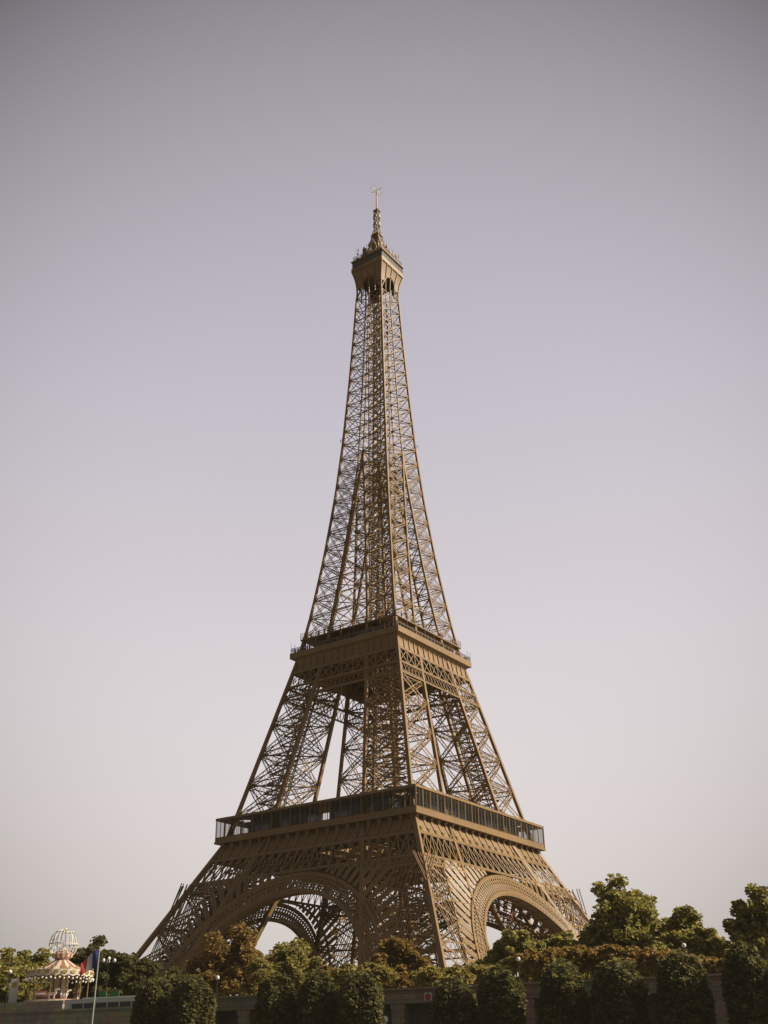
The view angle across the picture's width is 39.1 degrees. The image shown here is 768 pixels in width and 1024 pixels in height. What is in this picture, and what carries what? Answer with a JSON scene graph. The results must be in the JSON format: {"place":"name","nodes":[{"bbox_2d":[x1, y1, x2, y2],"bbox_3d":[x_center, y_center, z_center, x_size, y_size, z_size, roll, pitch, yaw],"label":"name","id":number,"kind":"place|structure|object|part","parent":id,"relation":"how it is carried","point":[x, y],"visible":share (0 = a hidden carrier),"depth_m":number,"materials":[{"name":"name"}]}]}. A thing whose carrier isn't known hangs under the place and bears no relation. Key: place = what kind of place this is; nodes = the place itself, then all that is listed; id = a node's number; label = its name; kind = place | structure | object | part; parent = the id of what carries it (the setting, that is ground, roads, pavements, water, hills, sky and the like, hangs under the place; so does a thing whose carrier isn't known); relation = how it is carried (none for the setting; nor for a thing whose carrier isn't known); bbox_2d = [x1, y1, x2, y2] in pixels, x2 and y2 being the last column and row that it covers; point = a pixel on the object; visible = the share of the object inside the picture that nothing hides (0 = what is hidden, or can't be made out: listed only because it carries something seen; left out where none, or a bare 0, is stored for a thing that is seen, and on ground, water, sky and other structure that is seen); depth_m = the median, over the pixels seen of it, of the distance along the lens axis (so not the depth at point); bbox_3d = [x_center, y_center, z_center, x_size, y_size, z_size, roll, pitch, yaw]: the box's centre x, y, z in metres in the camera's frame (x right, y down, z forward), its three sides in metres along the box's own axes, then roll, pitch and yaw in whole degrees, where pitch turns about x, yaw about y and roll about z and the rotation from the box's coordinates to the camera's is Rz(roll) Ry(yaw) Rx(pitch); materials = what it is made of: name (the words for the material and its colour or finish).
{"place":"outdoors","nodes":[
{"label":"outdoors","id":0,"kind":"place"},
{"bbox_2d":[0,1000,64,1011],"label":"wall","id":1,"kind":"structure","parent":0,"point":[37,1005],"depth_m":125.52,"materials":[{"name":"stone"}]},
{"bbox_2d":[8,928,93,1002],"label":"carousel","id":2,"kind":"object","parent":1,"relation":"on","point":[60,971],"visible":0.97,"depth_m":132.10,"materials":[{"name":"beige paint"}]},
{"bbox_2d":[64,991,135,1008],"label":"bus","id":3,"kind":"object","parent":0,"point":[115,999],"visible":0.28,"depth_m":103.92,"materials":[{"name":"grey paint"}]},
{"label":"bus windows","id":4,"kind":"part","parent":3,"relation":"part of","materials":[{"name":"glass"}]},
{"bbox_2d":[0,0,767,995],"label":"sky","id":5,"kind":"structure","parent":0,"point":[573,203],"materials":[{"name":"grey"}]},
{"bbox_2d":[221,995,716,1023],"bbox_3d":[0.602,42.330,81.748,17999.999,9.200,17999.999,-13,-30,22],"label":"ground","id":6,"kind":"structure","parent":0,"point":[419,1013],"depth_m":82.95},
{"bbox_2d":[4,970,11,1011],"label":"street lamp","id":7,"kind":"object","parent":6,"relation":"on","point":[9,972],"visible":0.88,"depth_m":114.30,"materials":[{"name":"white metal"}]},
{"bbox_2d":[0,947,41,1002],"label":"park tree","id":8,"kind":"object","parent":6,"relation":"on","point":[16,973],"visible":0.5,"depth_m":142.80,"materials":[{"name":"green plant"}]},
{"bbox_2d":[16,947,51,998],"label":"park tree","id":9,"kind":"object","parent":6,"relation":"on","point":[39,960],"visible":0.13,"depth_m":157.76,"materials":[{"name":"green plant"}]},
{"bbox_2d":[67,934,114,998],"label":"park tree","id":10,"kind":"object","parent":6,"relation":"on","point":[79,958],"visible":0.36,"depth_m":178.23,"materials":[{"name":"green plant"}]},
{"bbox_2d":[91,946,100,1023],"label":"flag pole","id":11,"kind":"object","parent":6,"relation":"on","point":[95,986],"visible":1,"depth_m":79.20,"materials":[{"name":"beige"}]},
{"bbox_2d":[80,950,98,976],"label":"french flag","id":12,"kind":"object","parent":11,"relation":"attached to","point":[89,963],"visible":1,"depth_m":79.98,"materials":[{"name":"multicoloured fabric"}]},
{"bbox_2d":[102,957,115,990],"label":"street lamp","id":13,"kind":"object","parent":6,"relation":"on","point":[108,959],"visible":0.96,"depth_m":130.82,"materials":[{"name":"white glass"}]},
{"bbox_2d":[89,949,138,997],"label":"park tree","id":14,"kind":"object","parent":6,"relation":"on","point":[122,968],"visible":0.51,"depth_m":173.79,"materials":[{"name":"green plant"}]},
{"bbox_2d":[119,957,162,995],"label":"park tree","id":15,"kind":"object","parent":6,"relation":"on","point":[146,969],"visible":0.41,"depth_m":152.25,"materials":[{"name":"green plant"}]},
{"bbox_2d":[129,976,173,1023],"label":"clipped tree","id":16,"kind":"object","parent":6,"relation":"on","point":[150,1001],"visible":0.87,"depth_m":83.92,"materials":[{"name":"green plant"}]},
{"bbox_2d":[159,965,187,989],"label":"park tree","id":17,"kind":"object","parent":6,"relation":"on","point":[174,976],"visible":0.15,"depth_m":193.48,"materials":[{"name":"green plant"}]},
{"bbox_2d":[165,974,216,1023],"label":"clipped tree","id":18,"kind":"object","parent":6,"relation":"on","point":[191,1000],"visible":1,"depth_m":82.62,"materials":[{"name":"green plant"}]},
{"bbox_2d":[216,975,219,995],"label":"street lamp","id":19,"kind":"object","parent":6,"relation":"on","point":[217,978],"visible":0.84,"depth_m":101.90,"materials":[{"name":"white metal"}]},
{"bbox_2d":[185,922,270,995],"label":"park tree","id":20,"kind":"object","parent":6,"relation":"on","point":[225,962],"visible":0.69,"depth_m":149.33,"materials":[{"name":"brown plant"}]},
{"bbox_2d":[238,957,276,994],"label":"park tree","id":21,"kind":"object","parent":6,"relation":"on","point":[259,969],"visible":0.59,"depth_m":135.99,"materials":[{"name":"green plant"}]},
{"bbox_2d":[251,970,297,1023],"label":"clipped tree","id":22,"kind":"object","parent":6,"relation":"on","point":[277,996],"visible":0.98,"depth_m":79.64,"materials":[{"name":"green plant"}]},
{"bbox_2d":[265,937,322,992],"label":"park tree","id":23,"kind":"object","parent":6,"relation":"on","point":[292,959],"visible":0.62,"depth_m":162.08,"materials":[{"name":"green plant"}]},
{"bbox_2d":[295,968,338,1023],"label":"clipped tree","id":24,"kind":"object","parent":6,"relation":"on","point":[316,999],"visible":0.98,"depth_m":78.32,"materials":[{"name":"green plant"}]},
{"bbox_2d":[308,964,342,990],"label":"park tree","id":25,"kind":"object","parent":6,"relation":"on","point":[328,968],"visible":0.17,"depth_m":129.69,"materials":[{"name":"green plant"}]},
{"bbox_2d":[337,969,384,1023],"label":"clipped tree","id":26,"kind":"object","parent":6,"relation":"on","point":[360,997],"visible":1,"depth_m":76.85,"materials":[{"name":"green plant"}]},
{"bbox_2d":[136,186,589,995],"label":"tower","id":27,"kind":"structure","parent":6,"relation":"on","point":[366,844],"depth_m":328.22,"materials":[{"name":"metal"}]},
{"bbox_2d":[0,973,728,1023],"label":"quay wall","id":28,"kind":"structure","parent":6,"relation":"on","point":[399,1001],"depth_m":87.59,"materials":[{"name":"grey stone"}]},
{"bbox_2d":[425,993,430,999],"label":"road sign","id":29,"kind":"object","parent":28,"relation":"attached to","point":[427,996],"visible":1,"depth_m":81.83,"materials":[{"name":"red metal"}]},
{"bbox_2d":[331,962,399,986],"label":"park tree","id":30,"kind":"object","parent":6,"relation":"on","point":[383,973],"visible":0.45,"depth_m":126.92,"materials":[{"name":"green plant"}]},
{"bbox_2d":[369,935,432,988],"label":"park tree","id":31,"kind":"object","parent":6,"relation":"on","point":[389,954],"visible":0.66,"depth_m":138.06,"materials":[{"name":"brown plant"}]},
{"bbox_2d":[409,963,476,986],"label":"park tree","id":32,"kind":"object","parent":6,"relation":"on","point":[428,975],"visible":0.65,"depth_m":119.04,"materials":[{"name":"green plant"}]},
{"bbox_2d":[427,975,479,1023],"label":"clipped tree","id":33,"kind":"object","parent":6,"relation":"on","point":[454,1000],"visible":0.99,"depth_m":73.85,"materials":[{"name":"green plant"}]},
{"bbox_2d":[466,958,484,965],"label":"park tree","id":34,"kind":"object","parent":6,"relation":"on","point":[480,961],"depth_m":189.24,"materials":[{"name":"green plant"}]},
{"bbox_2d":[464,962,494,984],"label":"park tree","id":35,"kind":"object","parent":6,"relation":"on","point":[476,969],"visible":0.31,"depth_m":122.97,"materials":[{"name":"green plant"}]},
{"bbox_2d":[476,963,527,1023],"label":"clipped tree","id":36,"kind":"object","parent":6,"relation":"on","point":[501,995],"visible":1,"depth_m":72.92,"materials":[{"name":"green plant"}]},
{"bbox_2d":[483,929,545,981],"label":"park tree","id":37,"kind":"object","parent":6,"relation":"on","point":[505,948],"visible":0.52,"depth_m":139.51,"materials":[{"name":"green plant"}]},
{"bbox_2d":[516,957,519,978],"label":"street lamp","id":38,"kind":"object","parent":6,"relation":"on","point":[518,959],"visible":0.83,"depth_m":94.56,"materials":[{"name":"white metal"}]},
{"bbox_2d":[509,946,583,980],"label":"park tree","id":39,"kind":"object","parent":6,"relation":"on","point":[533,962],"visible":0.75,"depth_m":124.43,"materials":[{"name":"green plant"}]},
{"bbox_2d":[536,957,592,1023],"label":"clipped tree","id":40,"kind":"object","parent":6,"relation":"on","point":[563,997],"visible":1,"depth_m":71.20,"materials":[{"name":"green plant"}]},
{"bbox_2d":[544,930,586,978],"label":"park tree","id":41,"kind":"object","parent":6,"relation":"on","point":[561,939],"visible":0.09,"depth_m":158.19,"materials":[{"name":"green plant"}]},
{"bbox_2d":[561,944,603,978],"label":"park tree","id":42,"kind":"object","parent":6,"relation":"on","point":[586,955],"visible":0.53,"depth_m":125.23,"materials":[{"name":"brown plant"}]},
{"bbox_2d":[578,940,595,978],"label":"park tree","id":43,"kind":"object","parent":6,"relation":"on","point":[589,975],"visible":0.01,"depth_m":187.33,"materials":[{"name":"green plant"}]},
{"bbox_2d":[565,872,669,978],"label":"park tree","id":44,"kind":"object","parent":6,"relation":"on","point":[624,918],"visible":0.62,"depth_m":144.37,"materials":[{"name":"green plant"}]},
{"bbox_2d":[592,944,642,966],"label":"park tree","id":45,"kind":"object","parent":6,"relation":"on","point":[606,952],"visible":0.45,"depth_m":124.02,"materials":[{"name":"brown plant"}]},
{"bbox_2d":[589,956,650,1023],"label":"clipped tree","id":46,"kind":"object","parent":6,"relation":"on","point":[619,993],"visible":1,"depth_m":69.58,"materials":[{"name":"green plant"}]},
{"bbox_2d":[619,946,683,976],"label":"park tree","id":47,"kind":"object","parent":6,"relation":"on","point":[649,956],"visible":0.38,"depth_m":120.82,"materials":[{"name":"green plant"}]},
{"bbox_2d":[647,953,708,975],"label":"park tree","id":48,"kind":"object","parent":6,"relation":"on","point":[653,970],"visible":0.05,"depth_m":119.55,"materials":[{"name":"green plant"}]},
{"bbox_2d":[655,947,716,1023],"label":"clipped tree","id":49,"kind":"object","parent":6,"relation":"on","point":[684,994],"visible":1,"depth_m":68.04,"materials":[{"name":"green plant"}]},
{"bbox_2d":[659,904,721,956],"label":"park tree","id":50,"kind":"object","parent":6,"relation":"on","point":[682,921],"visible":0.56,"depth_m":138.48,"materials":[{"name":"green plant"}]},
{"bbox_2d":[701,956,725,973],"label":"park tree","id":51,"kind":"object","parent":6,"relation":"on","point":[713,964],"visible":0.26,"depth_m":115.71,"materials":[{"name":"brown plant"}]},
{"bbox_2d":[709,937,732,958],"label":"park tree","id":52,"kind":"object","parent":6,"relation":"on","point":[719,948],"visible":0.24,"depth_m":133.49,"materials":[{"name":"green plant"}]},
{"bbox_2d":[718,936,726,944],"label":"park tree","id":53,"kind":"object","parent":6,"relation":"on","point":[722,938],"depth_m":174.45,"materials":[{"name":"green plant"}]},
{"bbox_2d":[720,940,767,1023],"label":"clipped tree","id":54,"kind":"object","parent":6,"relation":"on","point":[744,979],"visible":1,"depth_m":66.70,"materials":[{"name":"green plant"}]},
{"bbox_2d":[722,883,767,963],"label":"park tree","id":55,"kind":"object","parent":6,"relation":"on","point":[749,924],"visible":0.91,"depth_m":134.92,"materials":[{"name":"green plant"}]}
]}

